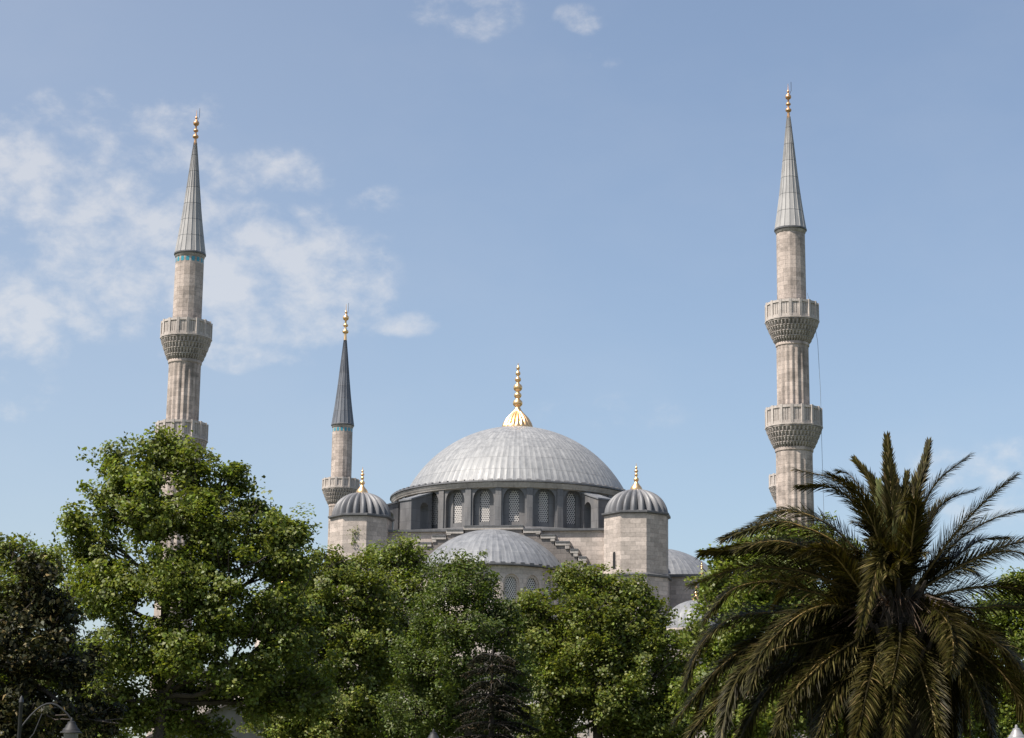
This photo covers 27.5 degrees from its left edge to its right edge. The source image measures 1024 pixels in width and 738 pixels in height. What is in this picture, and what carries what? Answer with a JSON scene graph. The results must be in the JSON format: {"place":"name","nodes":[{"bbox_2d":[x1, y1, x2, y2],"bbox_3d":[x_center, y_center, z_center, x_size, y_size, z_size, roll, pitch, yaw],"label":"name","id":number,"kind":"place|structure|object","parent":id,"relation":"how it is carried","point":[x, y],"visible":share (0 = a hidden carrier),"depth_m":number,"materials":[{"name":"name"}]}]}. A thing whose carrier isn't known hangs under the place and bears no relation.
{"place":"outdoors","nodes":[
{"label":"outdoors","id":0,"kind":"place"},
{"bbox_2d":[145,705,264,737],"bbox_3d":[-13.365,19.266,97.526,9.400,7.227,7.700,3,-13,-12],"label":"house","id":1,"kind":"structure","parent":0,"point":[228,714],"depth_m":94.74,"materials":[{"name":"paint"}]},
{"bbox_2d":[197,363,752,737],"bbox_3d":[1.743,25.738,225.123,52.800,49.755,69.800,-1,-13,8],"label":"mosque","id":2,"kind":"structure","parent":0,"point":[520,498],"depth_m":205.10,"materials":[{"name":"grey stone"}]},
{"bbox_2d":[0,0,1023,737],"label":"sky","id":3,"kind":"structure","parent":0,"point":[583,195],"materials":[{"name":"blue"}]},
{"label":"ground","id":4,"kind":"structure","parent":0,"visible":0},
{"bbox_2d":[17,696,81,737],"bbox_3d":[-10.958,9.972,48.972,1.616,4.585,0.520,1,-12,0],"label":"street lamp","id":5,"kind":"object","parent":4,"relation":"on","point":[71,729],"visible":1,"depth_m":49.28,"materials":[{"name":"metal"}]},
{"bbox_2d":[0,550,129,737],"bbox_3d":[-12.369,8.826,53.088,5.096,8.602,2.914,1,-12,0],"label":"magnolia tree","id":6,"kind":"object","parent":4,"relation":"on","point":[42,605],"visible":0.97,"depth_m":53.31,"materials":[{"name":"green plant"}]},
{"bbox_2d":[0,532,134,737],"bbox_3d":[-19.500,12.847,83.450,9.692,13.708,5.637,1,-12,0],"label":"plane tree","id":7,"kind":"object","parent":4,"relation":"on","point":[10,546],"visible":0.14,"depth_m":83.69,"materials":[{"name":"green plant"}]},
{"bbox_2d":[146,111,212,735],"bbox_3d":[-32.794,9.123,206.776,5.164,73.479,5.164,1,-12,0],"label":"minaret","id":8,"kind":"object","parent":4,"relation":"on","point":[186,334],"visible":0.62,"depth_m":207.93,"materials":[{"name":"beige stone"}]},
{"bbox_2d":[51,422,343,737],"bbox_3d":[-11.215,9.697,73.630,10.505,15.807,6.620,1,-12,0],"label":"plane tree","id":9,"kind":"object","parent":4,"relation":"on","point":[176,652],"visible":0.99,"depth_m":73.10,"materials":[{"name":"green plant"}]},
{"bbox_2d":[236,543,413,737],"bbox_3d":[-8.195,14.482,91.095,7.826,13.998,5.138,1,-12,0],"label":"broadleaf tree","id":10,"kind":"object","parent":4,"relation":"on","point":[359,644],"visible":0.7,"depth_m":90.51,"materials":[{"name":"green plant"}]},
{"bbox_2d":[322,303,359,555],"bbox_3d":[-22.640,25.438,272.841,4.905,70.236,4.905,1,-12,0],"label":"minaret","id":11,"kind":"object","parent":4,"relation":"on","point":[338,484],"visible":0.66,"depth_m":275.22,"materials":[{"name":"beige stone"}]},
{"bbox_2d":[357,530,473,737],"bbox_3d":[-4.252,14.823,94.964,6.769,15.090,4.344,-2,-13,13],"label":"broadleaf tree","id":12,"kind":"object","parent":4,"relation":"on","point":[407,553],"visible":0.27,"depth_m":95.80,"materials":[{"name":"green plant"}]},
{"bbox_2d":[428,729,438,737],"bbox_3d":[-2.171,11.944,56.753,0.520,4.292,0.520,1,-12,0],"label":"street lamp","id":13,"kind":"object","parent":4,"relation":"on","point":[433,733],"visible":1,"depth_m":57.09,"materials":[{"name":"metal"}]},
{"bbox_2d":[371,547,543,737],"bbox_3d":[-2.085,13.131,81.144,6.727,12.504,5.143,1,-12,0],"label":"ash tree","id":14,"kind":"object","parent":4,"relation":"on","point":[425,663],"visible":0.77,"depth_m":81.05,"materials":[{"name":"green plant"}]},
{"bbox_2d":[451,647,539,737],"bbox_3d":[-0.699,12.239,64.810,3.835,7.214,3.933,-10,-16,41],"label":"conifer","id":15,"kind":"object","parent":4,"relation":"on","point":[492,685],"visible":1,"depth_m":65.03,"materials":[{"name":"green plant"}]},
{"bbox_2d":[499,559,702,737],"bbox_3d":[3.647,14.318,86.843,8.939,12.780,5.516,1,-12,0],"label":"broadleaf tree","id":16,"kind":"object","parent":4,"relation":"on","point":[573,684],"visible":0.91,"depth_m":86.35,"materials":[{"name":"green plant"}]},
{"bbox_2d":[667,510,866,737],"bbox_3d":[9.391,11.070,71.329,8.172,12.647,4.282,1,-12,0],"label":"round tree","id":17,"kind":"object","parent":4,"relation":"on","point":[714,650],"visible":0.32,"depth_m":71.10,"materials":[{"name":"green plant"}]},
{"bbox_2d":[769,473,775,502],"bbox_3d":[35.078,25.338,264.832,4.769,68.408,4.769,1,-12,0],"label":"minaret","id":18,"kind":"object","parent":4,"relation":"on","point":[772,483],"visible":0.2,"depth_m":266.26,"materials":[{"name":"beige stone"}]},
{"bbox_2d":[765,90,822,737],"bbox_3d":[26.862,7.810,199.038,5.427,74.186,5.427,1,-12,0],"label":"minaret","id":19,"kind":"object","parent":4,"relation":"on","point":[793,420],"visible":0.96,"depth_m":199.63,"materials":[{"name":"beige stone"}]},
{"bbox_2d":[807,293,823,507],"bbox_3d":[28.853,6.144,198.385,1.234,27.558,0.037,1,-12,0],"label":"cable","id":20,"kind":"object","parent":19,"relation":"hanging from","point":[821,424],"visible":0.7,"depth_m":198.47,"materials":[{"name":"black metal"}]},
{"bbox_2d":[671,430,1023,737],"bbox_3d":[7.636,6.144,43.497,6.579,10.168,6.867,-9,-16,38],"label":"palm tree","id":21,"kind":"object","parent":4,"relation":"on","point":[895,651],"visible":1,"depth_m":43.40,"materials":[{"name":"green plant"}]},
{"bbox_2d":[923,566,1023,737],"bbox_3d":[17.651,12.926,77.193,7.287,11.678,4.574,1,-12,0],"label":"broadleaf tree","id":22,"kind":"object","parent":4,"relation":"on","point":[1013,626],"visible":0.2,"depth_m":76.98,"materials":[{"name":"green plant"}]},
{"bbox_2d":[1008,725,1023,737],"bbox_3d":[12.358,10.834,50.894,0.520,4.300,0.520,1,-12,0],"label":"street lamp","id":23,"kind":"object","parent":4,"relation":"on","point":[1016,732],"visible":0.95,"depth_m":51.20,"materials":[{"name":"glass"}]}
]}

